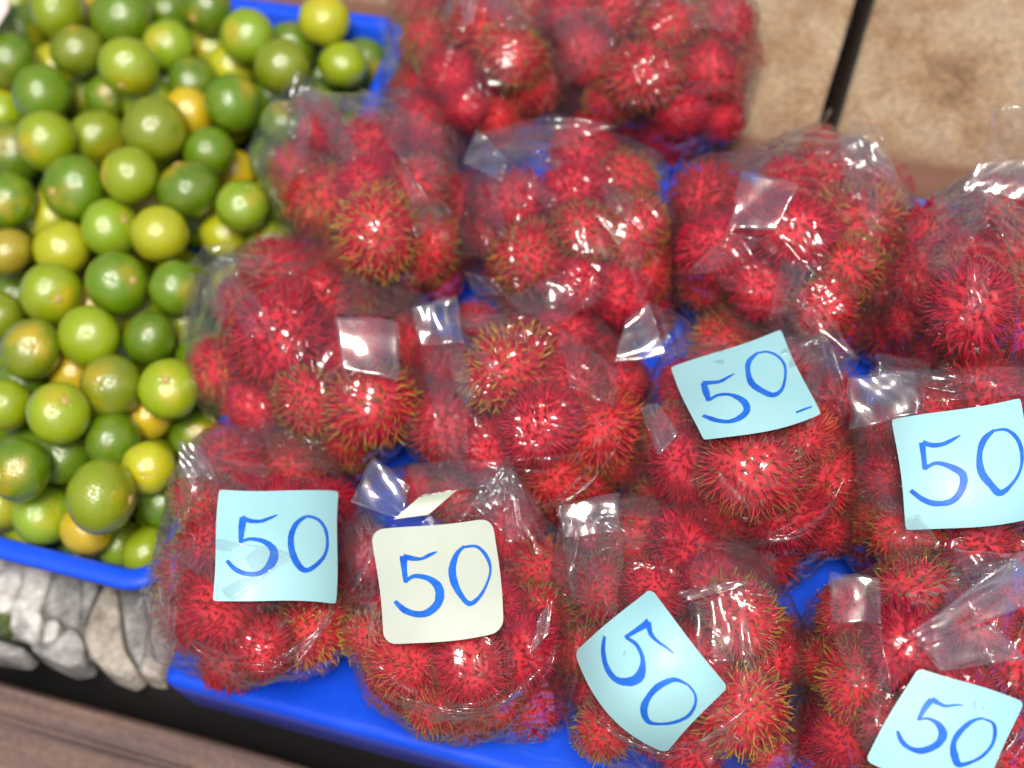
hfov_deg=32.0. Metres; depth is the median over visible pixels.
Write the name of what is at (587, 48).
rambutan
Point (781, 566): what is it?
rambutan
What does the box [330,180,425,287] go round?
rambutan
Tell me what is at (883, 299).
rambutan
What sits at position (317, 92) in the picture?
fruit bag
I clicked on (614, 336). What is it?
fruit bag
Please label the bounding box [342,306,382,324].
rambutan
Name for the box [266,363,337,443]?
rambutan
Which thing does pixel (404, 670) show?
rambutan
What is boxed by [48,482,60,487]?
lime
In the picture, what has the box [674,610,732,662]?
rambutan
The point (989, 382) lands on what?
rambutan
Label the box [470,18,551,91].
rambutan
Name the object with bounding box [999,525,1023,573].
rambutan
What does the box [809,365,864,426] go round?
rambutan
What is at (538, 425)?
rambutan
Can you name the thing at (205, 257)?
lime
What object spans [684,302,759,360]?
rambutan
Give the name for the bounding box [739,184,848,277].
rambutan
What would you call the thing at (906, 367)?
rambutan
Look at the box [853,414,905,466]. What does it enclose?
rambutan
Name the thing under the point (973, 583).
rambutan
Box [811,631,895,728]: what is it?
rambutan
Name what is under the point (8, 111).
lime
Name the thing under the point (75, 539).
lime
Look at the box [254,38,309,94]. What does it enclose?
lime
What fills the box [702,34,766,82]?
rambutan
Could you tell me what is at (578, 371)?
rambutan
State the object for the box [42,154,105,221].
lime
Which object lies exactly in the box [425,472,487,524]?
rambutan
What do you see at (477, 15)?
rambutan
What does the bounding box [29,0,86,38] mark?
lime
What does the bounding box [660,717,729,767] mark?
rambutan
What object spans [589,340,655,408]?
rambutan
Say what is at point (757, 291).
rambutan
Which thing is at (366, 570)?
rambutan
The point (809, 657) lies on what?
rambutan
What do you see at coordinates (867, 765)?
rambutan
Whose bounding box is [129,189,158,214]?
lime
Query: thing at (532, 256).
rambutan
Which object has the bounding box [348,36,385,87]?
lime
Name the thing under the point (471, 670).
rambutan
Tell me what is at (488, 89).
rambutan
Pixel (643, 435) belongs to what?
rambutan
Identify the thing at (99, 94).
lime
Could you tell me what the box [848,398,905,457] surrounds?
rambutan
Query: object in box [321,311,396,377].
rambutan
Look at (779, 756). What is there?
rambutan
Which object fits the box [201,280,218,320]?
lime
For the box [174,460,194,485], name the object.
lime
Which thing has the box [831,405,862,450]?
rambutan
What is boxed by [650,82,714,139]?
rambutan
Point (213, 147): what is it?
lime
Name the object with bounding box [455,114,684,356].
fruit bag
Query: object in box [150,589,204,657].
rambutan
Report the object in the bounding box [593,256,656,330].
rambutan
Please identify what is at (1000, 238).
rambutan
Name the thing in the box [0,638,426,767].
ledge
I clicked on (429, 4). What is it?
rambutan
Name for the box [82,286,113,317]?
lime
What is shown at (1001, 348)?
rambutan
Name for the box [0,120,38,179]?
lime
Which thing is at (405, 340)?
rambutan
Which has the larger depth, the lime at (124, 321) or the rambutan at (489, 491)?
the lime at (124, 321)
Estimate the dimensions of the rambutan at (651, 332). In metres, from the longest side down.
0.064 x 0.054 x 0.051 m
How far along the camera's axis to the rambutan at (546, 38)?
1.22 m
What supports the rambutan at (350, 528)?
in the fruit bag at (251, 684)
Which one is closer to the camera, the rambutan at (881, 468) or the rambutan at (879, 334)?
the rambutan at (881, 468)
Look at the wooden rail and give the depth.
1.15 m
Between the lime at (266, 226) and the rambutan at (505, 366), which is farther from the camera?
the lime at (266, 226)
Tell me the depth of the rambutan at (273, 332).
1.05 m
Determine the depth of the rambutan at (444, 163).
1.19 m
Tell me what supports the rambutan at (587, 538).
in the fruit bag at (744, 546)
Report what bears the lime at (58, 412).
on the lime at (68, 460)
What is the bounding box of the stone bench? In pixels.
[262,0,1023,204]
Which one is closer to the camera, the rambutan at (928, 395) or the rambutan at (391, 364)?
the rambutan at (928, 395)
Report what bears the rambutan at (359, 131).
in the fruit bag at (317, 92)
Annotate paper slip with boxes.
[395,490,456,518]
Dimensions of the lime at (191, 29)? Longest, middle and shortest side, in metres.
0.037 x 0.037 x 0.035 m
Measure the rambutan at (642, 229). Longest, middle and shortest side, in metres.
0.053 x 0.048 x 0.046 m
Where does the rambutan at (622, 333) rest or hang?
in the fruit bag at (484, 268)
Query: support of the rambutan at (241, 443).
in the fruit bag at (251, 684)
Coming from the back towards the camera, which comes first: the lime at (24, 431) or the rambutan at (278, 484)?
the lime at (24, 431)
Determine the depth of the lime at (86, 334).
1.10 m
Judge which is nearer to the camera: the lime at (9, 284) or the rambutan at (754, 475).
the rambutan at (754, 475)
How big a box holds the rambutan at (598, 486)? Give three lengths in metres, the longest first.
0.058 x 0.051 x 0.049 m
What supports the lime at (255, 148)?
on the lime
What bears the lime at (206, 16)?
on the lime at (205, 45)
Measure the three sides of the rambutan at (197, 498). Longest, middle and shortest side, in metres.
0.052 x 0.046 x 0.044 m
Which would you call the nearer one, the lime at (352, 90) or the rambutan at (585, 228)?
the rambutan at (585, 228)
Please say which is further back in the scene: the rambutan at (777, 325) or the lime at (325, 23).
the lime at (325, 23)
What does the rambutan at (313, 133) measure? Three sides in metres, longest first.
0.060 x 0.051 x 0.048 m
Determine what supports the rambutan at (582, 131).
in the fruit bag at (484, 268)
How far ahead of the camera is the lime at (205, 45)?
1.27 m
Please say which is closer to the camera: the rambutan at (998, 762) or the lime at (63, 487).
the rambutan at (998, 762)
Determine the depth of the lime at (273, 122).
1.17 m
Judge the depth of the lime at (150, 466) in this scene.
1.07 m
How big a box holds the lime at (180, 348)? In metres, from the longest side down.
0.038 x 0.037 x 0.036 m
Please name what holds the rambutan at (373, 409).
in the fruit bag at (397, 448)
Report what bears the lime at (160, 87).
on the lime
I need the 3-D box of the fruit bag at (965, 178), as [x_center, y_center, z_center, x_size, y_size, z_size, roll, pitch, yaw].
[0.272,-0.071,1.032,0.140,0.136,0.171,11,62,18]
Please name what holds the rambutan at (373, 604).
in the fruit bag at (389, 707)
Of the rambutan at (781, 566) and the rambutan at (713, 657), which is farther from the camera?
the rambutan at (781, 566)
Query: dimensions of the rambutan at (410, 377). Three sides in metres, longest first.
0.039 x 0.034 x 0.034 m
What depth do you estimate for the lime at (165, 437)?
1.15 m
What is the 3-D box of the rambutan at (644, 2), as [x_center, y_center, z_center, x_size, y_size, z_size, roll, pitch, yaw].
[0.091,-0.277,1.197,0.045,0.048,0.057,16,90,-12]
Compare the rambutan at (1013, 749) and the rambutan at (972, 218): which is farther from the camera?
the rambutan at (972, 218)
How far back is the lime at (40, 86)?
1.23 m
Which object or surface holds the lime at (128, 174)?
on the lime at (150, 201)
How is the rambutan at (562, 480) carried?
in the fruit bag at (614, 336)
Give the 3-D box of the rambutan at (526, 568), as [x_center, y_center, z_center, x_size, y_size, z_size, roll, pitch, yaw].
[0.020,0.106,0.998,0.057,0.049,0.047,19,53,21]
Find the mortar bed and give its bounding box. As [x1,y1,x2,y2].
[0,565,167,682]
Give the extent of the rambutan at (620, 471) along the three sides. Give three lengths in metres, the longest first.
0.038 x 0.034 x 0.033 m
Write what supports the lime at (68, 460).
on the lime
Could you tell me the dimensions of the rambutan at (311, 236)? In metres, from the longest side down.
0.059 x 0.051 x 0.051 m
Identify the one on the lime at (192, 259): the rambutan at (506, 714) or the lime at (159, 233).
the lime at (159, 233)
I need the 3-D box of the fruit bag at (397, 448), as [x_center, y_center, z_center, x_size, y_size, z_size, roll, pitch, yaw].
[-0.125,-0.027,1.094,0.178,0.123,0.157,11,62,18]
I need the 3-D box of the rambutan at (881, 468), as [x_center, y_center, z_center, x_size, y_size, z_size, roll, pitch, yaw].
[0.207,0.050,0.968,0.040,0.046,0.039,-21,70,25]
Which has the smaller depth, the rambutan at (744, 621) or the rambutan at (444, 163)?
the rambutan at (744, 621)
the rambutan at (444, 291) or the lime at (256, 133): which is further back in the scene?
the lime at (256, 133)
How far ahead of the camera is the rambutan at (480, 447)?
1.01 m
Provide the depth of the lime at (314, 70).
1.28 m
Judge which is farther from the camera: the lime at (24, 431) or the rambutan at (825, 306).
the lime at (24, 431)
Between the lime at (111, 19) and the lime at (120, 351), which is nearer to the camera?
the lime at (120, 351)
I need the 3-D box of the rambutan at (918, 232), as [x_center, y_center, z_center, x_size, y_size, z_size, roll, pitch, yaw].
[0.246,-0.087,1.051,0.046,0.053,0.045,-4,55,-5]
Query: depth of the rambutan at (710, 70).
1.13 m
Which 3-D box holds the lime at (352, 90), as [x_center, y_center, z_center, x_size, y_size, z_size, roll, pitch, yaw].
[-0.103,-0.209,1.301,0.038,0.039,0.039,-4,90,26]
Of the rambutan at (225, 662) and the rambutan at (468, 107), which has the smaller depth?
the rambutan at (225, 662)
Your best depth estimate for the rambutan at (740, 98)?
1.18 m
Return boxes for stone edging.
[0,560,175,690]
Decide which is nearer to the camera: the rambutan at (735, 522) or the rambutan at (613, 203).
the rambutan at (735, 522)
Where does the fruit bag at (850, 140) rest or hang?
on the blue tray at (330, 706)
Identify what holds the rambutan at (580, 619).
in the fruit bag at (744, 546)
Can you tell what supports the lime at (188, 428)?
on the lime
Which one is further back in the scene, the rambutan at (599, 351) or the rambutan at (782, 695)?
the rambutan at (599, 351)
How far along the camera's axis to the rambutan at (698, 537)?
0.97 m
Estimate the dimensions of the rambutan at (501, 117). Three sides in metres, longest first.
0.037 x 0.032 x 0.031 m
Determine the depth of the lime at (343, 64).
1.23 m
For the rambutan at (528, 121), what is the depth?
1.20 m
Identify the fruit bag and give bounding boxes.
[139,421,378,690]
[185,231,438,483]
[256,87,490,314]
[337,459,593,748]
[379,0,583,166]
[401,294,652,537]
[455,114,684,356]
[536,0,763,174]
[548,491,810,767]
[623,305,869,594]
[668,110,917,367]
[783,544,1023,767]
[841,347,1023,595]
[854,163,1023,416]
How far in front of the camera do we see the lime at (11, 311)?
1.14 m
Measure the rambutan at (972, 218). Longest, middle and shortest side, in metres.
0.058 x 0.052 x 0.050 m
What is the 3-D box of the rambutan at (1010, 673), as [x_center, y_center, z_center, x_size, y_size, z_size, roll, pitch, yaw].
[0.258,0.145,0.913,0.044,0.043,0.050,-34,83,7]
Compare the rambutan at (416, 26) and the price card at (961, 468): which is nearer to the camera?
the price card at (961, 468)
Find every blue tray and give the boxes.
[0,0,403,590]
[166,140,1021,767]
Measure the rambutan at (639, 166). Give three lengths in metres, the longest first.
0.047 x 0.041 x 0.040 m
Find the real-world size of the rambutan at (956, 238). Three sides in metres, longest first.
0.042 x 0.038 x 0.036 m
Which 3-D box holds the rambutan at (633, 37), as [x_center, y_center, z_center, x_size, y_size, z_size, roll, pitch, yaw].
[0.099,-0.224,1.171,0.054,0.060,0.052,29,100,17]
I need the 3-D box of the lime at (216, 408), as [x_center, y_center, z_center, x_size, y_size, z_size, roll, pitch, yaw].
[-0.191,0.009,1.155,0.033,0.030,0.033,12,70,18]
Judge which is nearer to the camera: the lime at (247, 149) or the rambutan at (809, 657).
the rambutan at (809, 657)
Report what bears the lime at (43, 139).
on the lime
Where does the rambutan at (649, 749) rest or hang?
in the fruit bag at (744, 546)
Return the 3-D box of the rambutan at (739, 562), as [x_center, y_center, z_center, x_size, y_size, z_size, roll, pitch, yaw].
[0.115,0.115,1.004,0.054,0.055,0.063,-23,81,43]
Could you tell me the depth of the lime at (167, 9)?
1.27 m
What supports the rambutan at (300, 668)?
in the fruit bag at (251, 684)
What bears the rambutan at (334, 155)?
in the fruit bag at (317, 92)
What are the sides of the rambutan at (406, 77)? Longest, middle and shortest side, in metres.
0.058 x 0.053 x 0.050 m
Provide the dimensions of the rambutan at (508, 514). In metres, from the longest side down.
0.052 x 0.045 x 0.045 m
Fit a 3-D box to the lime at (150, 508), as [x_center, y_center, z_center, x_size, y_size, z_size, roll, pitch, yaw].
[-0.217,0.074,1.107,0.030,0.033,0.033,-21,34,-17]
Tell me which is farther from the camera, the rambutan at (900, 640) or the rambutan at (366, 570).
the rambutan at (366, 570)
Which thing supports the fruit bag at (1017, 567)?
on the blue tray at (330, 706)
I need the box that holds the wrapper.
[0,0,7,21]
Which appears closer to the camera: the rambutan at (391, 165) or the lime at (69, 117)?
the rambutan at (391, 165)
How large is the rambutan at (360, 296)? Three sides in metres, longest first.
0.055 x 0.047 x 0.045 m
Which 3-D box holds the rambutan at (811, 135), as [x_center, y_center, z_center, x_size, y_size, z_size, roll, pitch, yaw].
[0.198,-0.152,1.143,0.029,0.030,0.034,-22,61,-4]
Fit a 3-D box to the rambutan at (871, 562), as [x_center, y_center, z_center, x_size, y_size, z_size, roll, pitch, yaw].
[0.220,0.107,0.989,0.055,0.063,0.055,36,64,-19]
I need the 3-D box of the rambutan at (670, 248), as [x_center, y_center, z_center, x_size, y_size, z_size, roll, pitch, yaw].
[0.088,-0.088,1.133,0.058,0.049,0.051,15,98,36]
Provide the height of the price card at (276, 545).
0.043 m
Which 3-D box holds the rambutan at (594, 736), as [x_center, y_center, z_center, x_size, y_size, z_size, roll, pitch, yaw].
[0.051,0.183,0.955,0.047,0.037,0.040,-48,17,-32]
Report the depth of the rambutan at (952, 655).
0.91 m
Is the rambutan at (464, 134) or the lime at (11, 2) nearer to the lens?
the rambutan at (464, 134)
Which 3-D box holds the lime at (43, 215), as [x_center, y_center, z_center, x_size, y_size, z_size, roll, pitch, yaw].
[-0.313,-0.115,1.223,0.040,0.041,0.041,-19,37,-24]
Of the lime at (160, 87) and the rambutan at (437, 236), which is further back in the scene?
the lime at (160, 87)
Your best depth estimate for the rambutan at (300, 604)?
0.99 m
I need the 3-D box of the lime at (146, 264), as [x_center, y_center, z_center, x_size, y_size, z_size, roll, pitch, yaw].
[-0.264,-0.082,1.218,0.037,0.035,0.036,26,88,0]
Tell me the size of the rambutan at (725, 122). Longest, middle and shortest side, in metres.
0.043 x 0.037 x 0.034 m
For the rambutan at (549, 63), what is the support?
in the fruit bag at (391, 36)
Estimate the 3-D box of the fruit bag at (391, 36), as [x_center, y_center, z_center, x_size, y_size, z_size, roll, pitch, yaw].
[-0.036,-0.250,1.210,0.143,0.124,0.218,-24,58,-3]
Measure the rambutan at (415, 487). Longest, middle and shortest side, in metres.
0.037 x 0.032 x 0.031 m
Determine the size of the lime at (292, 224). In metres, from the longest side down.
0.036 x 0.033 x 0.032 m
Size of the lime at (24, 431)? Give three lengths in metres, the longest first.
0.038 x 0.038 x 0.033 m
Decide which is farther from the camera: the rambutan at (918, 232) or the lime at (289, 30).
the lime at (289, 30)
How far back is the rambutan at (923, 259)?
1.02 m
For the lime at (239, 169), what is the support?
on the lime
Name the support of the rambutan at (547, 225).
in the fruit bag at (484, 268)
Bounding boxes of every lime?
[0,4,49,49]
[0,30,37,88]
[0,87,21,122]
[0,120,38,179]
[0,171,36,229]
[0,228,31,274]
[0,271,31,318]
[0,291,24,340]
[0,319,61,379]
[0,364,48,394]
[0,379,30,430]
[0,421,27,436]
[0,425,36,442]
[0,438,50,501]
[0,497,12,530]
[2,527,55,546]
[7,0,29,6]
[11,63,72,117]
[11,484,66,545]
[14,110,76,171]
[16,223,36,270]
[19,262,83,324]
[25,382,91,443]
[26,190,80,237]
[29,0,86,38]
[32,220,90,272]
[33,171,43,192]
[35,431,89,484]
[36,41,72,79]
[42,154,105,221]
[47,353,84,387]
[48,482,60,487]
[49,25,103,75]
[56,540,98,557]
[57,305,120,367]
[59,511,114,554]
[60,484,67,491]
[65,111,73,122]
[65,459,136,534]
[68,68,98,117]
[71,110,125,165]
[76,251,96,282]
[79,354,140,414]
[81,198,136,254]
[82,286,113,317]
[84,0,92,25]
[84,75,123,117]
[84,251,148,315]
[84,414,141,463]
[89,0,153,43]
[97,37,158,95]
[97,520,138,565]
[98,249,151,277]
[100,146,157,203]
[114,293,163,331]
[116,332,138,366]
[121,96,187,162]
[121,441,176,494]
[121,526,166,568]
[122,78,170,113]
[122,311,176,365]
[126,401,172,440]
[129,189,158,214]
[129,504,136,521]
[130,205,188,262]
[135,508,169,533]
[136,438,178,492]
[136,483,177,529]
[137,358,200,419]
[138,347,176,373]
[142,19,193,71]
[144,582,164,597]
[148,260,201,315]
[149,0,189,28]
[149,266,156,280]
[156,149,183,177]
[156,161,219,219]
[156,248,205,285]
[158,70,167,84]
[160,432,169,444]
[164,303,210,346]
[166,86,213,136]
[167,56,217,93]
[168,405,219,459]
[174,332,216,366]
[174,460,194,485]
[182,0,231,33]
[183,126,234,175]
[185,207,214,248]
[188,25,194,33]
[191,29,220,59]
[196,394,222,416]
[198,209,247,259]
[198,249,234,275]
[199,295,214,329]
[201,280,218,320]
[204,73,260,131]
[207,44,255,82]
[208,262,239,302]
[211,316,232,340]
[213,123,251,146]
[215,180,269,231]
[217,149,255,189]
[219,8,273,63]
[244,132,251,145]
[244,144,252,154]
[245,219,293,254]
[249,135,278,180]
[251,113,262,143]
[253,79,291,114]
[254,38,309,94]
[256,171,294,224]
[259,100,302,145]
[273,21,318,65]
[288,223,302,243]
[292,76,341,116]
[298,0,350,46]
[308,47,342,91]
[318,41,368,87]
[339,108,360,124]
[344,87,393,116]
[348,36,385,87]
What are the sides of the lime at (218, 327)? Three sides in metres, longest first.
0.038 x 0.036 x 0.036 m
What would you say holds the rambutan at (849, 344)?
in the fruit bag at (850, 140)
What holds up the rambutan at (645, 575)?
in the fruit bag at (744, 546)
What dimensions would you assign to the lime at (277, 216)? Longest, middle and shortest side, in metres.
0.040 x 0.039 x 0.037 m
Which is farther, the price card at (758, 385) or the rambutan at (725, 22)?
the rambutan at (725, 22)
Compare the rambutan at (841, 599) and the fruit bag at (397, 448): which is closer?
the rambutan at (841, 599)
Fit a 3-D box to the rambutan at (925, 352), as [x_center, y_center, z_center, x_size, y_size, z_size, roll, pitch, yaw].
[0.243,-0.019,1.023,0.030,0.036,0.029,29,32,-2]
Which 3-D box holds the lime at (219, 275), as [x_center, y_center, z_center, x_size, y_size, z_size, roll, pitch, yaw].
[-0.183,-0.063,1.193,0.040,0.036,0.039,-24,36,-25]
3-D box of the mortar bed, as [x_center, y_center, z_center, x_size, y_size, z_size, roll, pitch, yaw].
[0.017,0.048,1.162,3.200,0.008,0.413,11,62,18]
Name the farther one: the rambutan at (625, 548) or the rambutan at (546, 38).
the rambutan at (546, 38)
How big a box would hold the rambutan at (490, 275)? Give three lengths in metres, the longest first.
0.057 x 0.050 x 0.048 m
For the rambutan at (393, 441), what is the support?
in the fruit bag at (397, 448)
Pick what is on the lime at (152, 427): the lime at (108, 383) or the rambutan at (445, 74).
the lime at (108, 383)
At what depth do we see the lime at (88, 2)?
1.30 m
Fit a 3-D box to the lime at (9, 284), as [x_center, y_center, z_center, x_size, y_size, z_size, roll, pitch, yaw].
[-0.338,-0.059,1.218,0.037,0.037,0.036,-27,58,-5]
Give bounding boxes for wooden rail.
[0,682,308,767]
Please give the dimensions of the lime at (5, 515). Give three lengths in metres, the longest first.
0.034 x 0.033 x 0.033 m
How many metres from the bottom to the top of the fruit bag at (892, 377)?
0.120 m
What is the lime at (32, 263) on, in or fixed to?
on the lime
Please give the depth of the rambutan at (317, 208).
1.12 m
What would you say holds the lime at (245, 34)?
on the lime at (267, 97)
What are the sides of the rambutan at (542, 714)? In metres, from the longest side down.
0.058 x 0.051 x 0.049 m
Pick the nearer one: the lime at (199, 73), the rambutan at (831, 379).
the rambutan at (831, 379)
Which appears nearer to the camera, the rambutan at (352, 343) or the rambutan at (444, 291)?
the rambutan at (352, 343)
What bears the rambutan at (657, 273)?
in the fruit bag at (484, 268)
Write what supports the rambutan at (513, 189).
in the fruit bag at (484, 268)
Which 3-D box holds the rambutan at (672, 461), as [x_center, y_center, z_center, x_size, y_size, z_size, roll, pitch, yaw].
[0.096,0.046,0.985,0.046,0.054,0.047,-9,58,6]
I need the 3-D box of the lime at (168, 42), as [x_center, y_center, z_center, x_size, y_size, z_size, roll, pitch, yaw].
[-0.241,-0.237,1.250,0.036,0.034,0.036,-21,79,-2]
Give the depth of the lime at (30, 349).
1.10 m
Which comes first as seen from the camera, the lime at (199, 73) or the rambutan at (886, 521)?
the rambutan at (886, 521)
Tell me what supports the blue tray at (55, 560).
on the mortar bed
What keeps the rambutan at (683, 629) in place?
in the fruit bag at (744, 546)
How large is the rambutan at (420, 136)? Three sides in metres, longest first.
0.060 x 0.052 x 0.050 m
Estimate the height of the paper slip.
0.010 m
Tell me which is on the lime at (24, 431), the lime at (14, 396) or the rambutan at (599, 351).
the lime at (14, 396)
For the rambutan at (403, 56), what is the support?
in the fruit bag at (391, 36)
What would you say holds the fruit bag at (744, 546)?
on the blue tray at (330, 706)
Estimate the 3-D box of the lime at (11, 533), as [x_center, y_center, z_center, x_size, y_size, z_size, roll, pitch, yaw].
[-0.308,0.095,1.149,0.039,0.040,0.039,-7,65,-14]
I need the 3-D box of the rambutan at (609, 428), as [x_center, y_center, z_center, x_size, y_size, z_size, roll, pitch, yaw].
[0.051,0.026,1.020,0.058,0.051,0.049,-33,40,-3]
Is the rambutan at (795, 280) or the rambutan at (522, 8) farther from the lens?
the rambutan at (522, 8)
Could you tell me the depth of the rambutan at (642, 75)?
1.11 m
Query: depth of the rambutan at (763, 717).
0.91 m
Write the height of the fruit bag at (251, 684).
0.130 m
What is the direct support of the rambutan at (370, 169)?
in the fruit bag at (317, 92)
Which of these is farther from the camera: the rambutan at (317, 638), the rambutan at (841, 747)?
the rambutan at (317, 638)
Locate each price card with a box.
[213,490,337,602]
[372,520,502,643]
[576,591,725,750]
[672,330,819,438]
[867,670,1022,767]
[892,399,1023,529]
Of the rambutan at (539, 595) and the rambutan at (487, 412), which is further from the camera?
the rambutan at (487, 412)
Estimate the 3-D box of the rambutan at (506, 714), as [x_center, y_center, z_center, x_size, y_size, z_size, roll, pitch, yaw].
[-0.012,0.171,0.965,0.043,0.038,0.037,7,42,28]
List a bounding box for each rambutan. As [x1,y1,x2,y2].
[146,529,200,612]
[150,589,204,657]
[164,462,234,530]
[171,504,216,577]
[172,567,274,658]
[182,328,246,405]
[184,421,270,490]
[191,639,263,698]
[208,270,262,337]
[213,555,270,607]
[218,271,332,401]
[218,376,282,438]
[227,608,299,682]
[229,231,321,288]
[242,419,291,449]
[245,471,306,490]
[259,426,333,489]
[262,601,287,609]
[264,137,319,199]
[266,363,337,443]
[268,601,342,680]
[274,156,346,243]
[275,568,342,611]
[275,589,360,673]
[286,93,344,165]
[290,222,337,246]
[290,257,356,333]
[301,471,359,531]
[303,314,388,387]
[304,235,339,267]
[315,429,379,473]
[318,357,423,454]
[319,430,380,487]
[320,241,389,315]
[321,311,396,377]
[322,121,341,171]
[329,104,408,166]
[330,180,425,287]
[335,149,393,206]
[336,608,383,677]
[337,492,376,551]
[337,523,385,589]
[337,544,370,614]
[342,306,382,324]
[352,581,381,616]
[357,666,406,722]
[361,623,440,707]
[369,291,413,325]
[376,371,426,451]
[379,267,426,304]
[380,151,412,213]
[381,62,428,117]
[383,309,435,374]
[384,319,436,377]
[385,148,454,215]
[386,0,449,22]
[391,364,429,408]
[392,86,462,157]
[395,6,456,66]
[395,13,455,68]
[396,684,461,740]
[397,150,456,179]
[398,462,438,506]
[399,204,462,289]
[404,382,489,473]
[411,329,472,398]
[416,210,478,301]
[417,45,487,104]
[421,262,464,305]
[424,410,493,488]
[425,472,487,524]
[426,632,518,718]
[428,707,494,746]
[433,166,488,252]
[439,96,485,164]
[441,86,491,132]
[442,0,525,59]
[451,35,511,99]
[452,297,506,346]
[453,413,520,489]
[454,318,558,415]
[455,391,499,422]
[456,685,530,735]
[460,206,505,258]
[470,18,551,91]
[471,162,551,236]
[473,91,552,159]
[473,467,546,532]
[475,490,546,573]
[476,94,521,147]
[476,252,523,301]
[486,214,572,304]
[487,401,523,476]
[492,376,585,473]
[495,600,567,701]
[496,289,552,331]
[498,561,528,634]
[499,671,570,742]
[500,0,547,34]
[503,532,587,609]
[505,60,565,118]
[517,449,591,516]
[518,576,576,639]
[520,28,561,56]
[524,209,557,229]
[528,299,602,356]
[534,0,595,43]
[536,340,613,411]
[537,151,613,218]
[537,460,623,533]
[540,45,569,118]
[541,110,619,171]
[545,252,612,317]
[546,197,620,262]
[551,606,579,680]
[552,623,599,683]
[553,16,620,91]
[559,49,617,119]
[561,513,610,560]
[562,674,594,709]
[564,601,611,631]
[566,548,629,626]
[567,385,647,476]
[568,692,639,767]
[573,88,646,156]
[577,192,623,269]
[580,78,636,126]
[582,0,648,47]
[587,307,636,357]
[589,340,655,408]
[592,352,650,407]
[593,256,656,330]
[595,34,686,117]
[595,495,672,568]
[597,144,666,204]
[598,442,650,491]
[602,189,671,269]
[613,21,641,49]
[613,549,690,620]
[620,243,675,302]
[621,264,682,347]
[623,3,693,71]
[627,471,679,511]
[630,109,706,168]
[631,0,710,58]
[631,738,667,764]
[633,449,653,483]
[637,413,647,449]
[639,397,697,456]
[641,0,653,8]
[643,423,713,509]
[643,497,731,586]
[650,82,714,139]
[653,352,701,407]
[660,212,683,274]
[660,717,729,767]
[662,154,747,234]
[671,32,743,107]
[673,205,764,291]
[673,267,730,315]
[674,546,743,617]
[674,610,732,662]
[675,595,691,621]
[675,617,688,631]
[679,75,747,135]
[680,546,757,623]
[681,267,735,317]
[683,620,739,678]
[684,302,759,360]
[688,428,816,526]
[690,660,795,764]
[693,488,748,552]
[694,566,789,668]
[696,92,747,145]
[699,0,760,49]
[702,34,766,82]
[715,176,778,230]
[722,252,795,326]
[722,300,797,344]
[727,539,810,596]
[729,602,809,663]
[731,657,788,756]
[737,472,837,562]
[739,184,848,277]
[741,728,797,767]
[742,626,806,695]
[753,250,815,297]
[755,151,820,202]
[768,401,843,474]
[782,303,866,365]
[782,692,839,767]
[785,270,863,346]
[786,337,828,392]
[792,635,833,690]
[793,136,865,204]
[793,622,822,707]
[799,122,844,152]
[801,706,871,767]
[803,440,867,522]
[805,508,854,561]
[807,227,889,301]
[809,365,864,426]
[810,574,877,643]
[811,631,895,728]
[817,173,909,262]
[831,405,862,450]
[838,481,876,575]
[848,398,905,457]
[849,495,897,552]
[849,688,898,752]
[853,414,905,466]
[854,440,902,506]
[855,258,895,313]
[855,302,912,374]
[855,760,879,767]
[856,159,916,209]
[856,592,952,697]
[858,251,900,313]
[858,551,935,588]
[861,494,948,562]
[863,546,967,634]
[880,297,935,348]
[886,343,944,415]
[887,237,941,317]
[892,194,967,261]
[894,635,995,694]
[900,374,966,416]
[907,325,949,380]
[914,245,1023,368]
[930,222,994,269]
[930,523,1022,587]
[930,649,998,707]
[934,581,1021,667]
[936,346,1023,414]
[940,340,1012,377]
[952,164,1023,241]
[954,575,1021,624]
[976,208,1023,272]
[980,621,1023,713]
[982,564,1023,627]
[991,296,1023,366]
[995,750,1003,767]
[996,682,1023,738]
[996,728,1023,767]
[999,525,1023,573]
[1005,253,1023,301]
[1007,359,1023,385]
[1010,520,1023,536]
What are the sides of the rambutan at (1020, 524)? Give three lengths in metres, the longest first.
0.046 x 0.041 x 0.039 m
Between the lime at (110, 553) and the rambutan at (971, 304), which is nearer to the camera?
the rambutan at (971, 304)
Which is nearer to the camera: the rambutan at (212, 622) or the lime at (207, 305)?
the rambutan at (212, 622)
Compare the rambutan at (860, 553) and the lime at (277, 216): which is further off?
the lime at (277, 216)
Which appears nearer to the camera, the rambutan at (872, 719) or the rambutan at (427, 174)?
the rambutan at (872, 719)
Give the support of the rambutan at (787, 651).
in the fruit bag at (744, 546)
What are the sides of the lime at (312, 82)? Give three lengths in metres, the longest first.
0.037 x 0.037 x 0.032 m
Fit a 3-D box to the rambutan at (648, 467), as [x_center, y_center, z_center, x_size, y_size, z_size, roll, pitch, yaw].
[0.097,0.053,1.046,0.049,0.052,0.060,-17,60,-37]
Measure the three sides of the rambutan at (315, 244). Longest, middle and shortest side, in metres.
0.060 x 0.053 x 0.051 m
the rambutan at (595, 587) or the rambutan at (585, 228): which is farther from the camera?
the rambutan at (585, 228)
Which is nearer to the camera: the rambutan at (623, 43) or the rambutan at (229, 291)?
the rambutan at (229, 291)
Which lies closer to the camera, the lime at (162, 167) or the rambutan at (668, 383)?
the rambutan at (668, 383)
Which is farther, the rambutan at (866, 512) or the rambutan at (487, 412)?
the rambutan at (487, 412)
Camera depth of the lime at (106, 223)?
1.15 m
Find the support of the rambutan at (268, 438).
in the fruit bag at (397, 448)

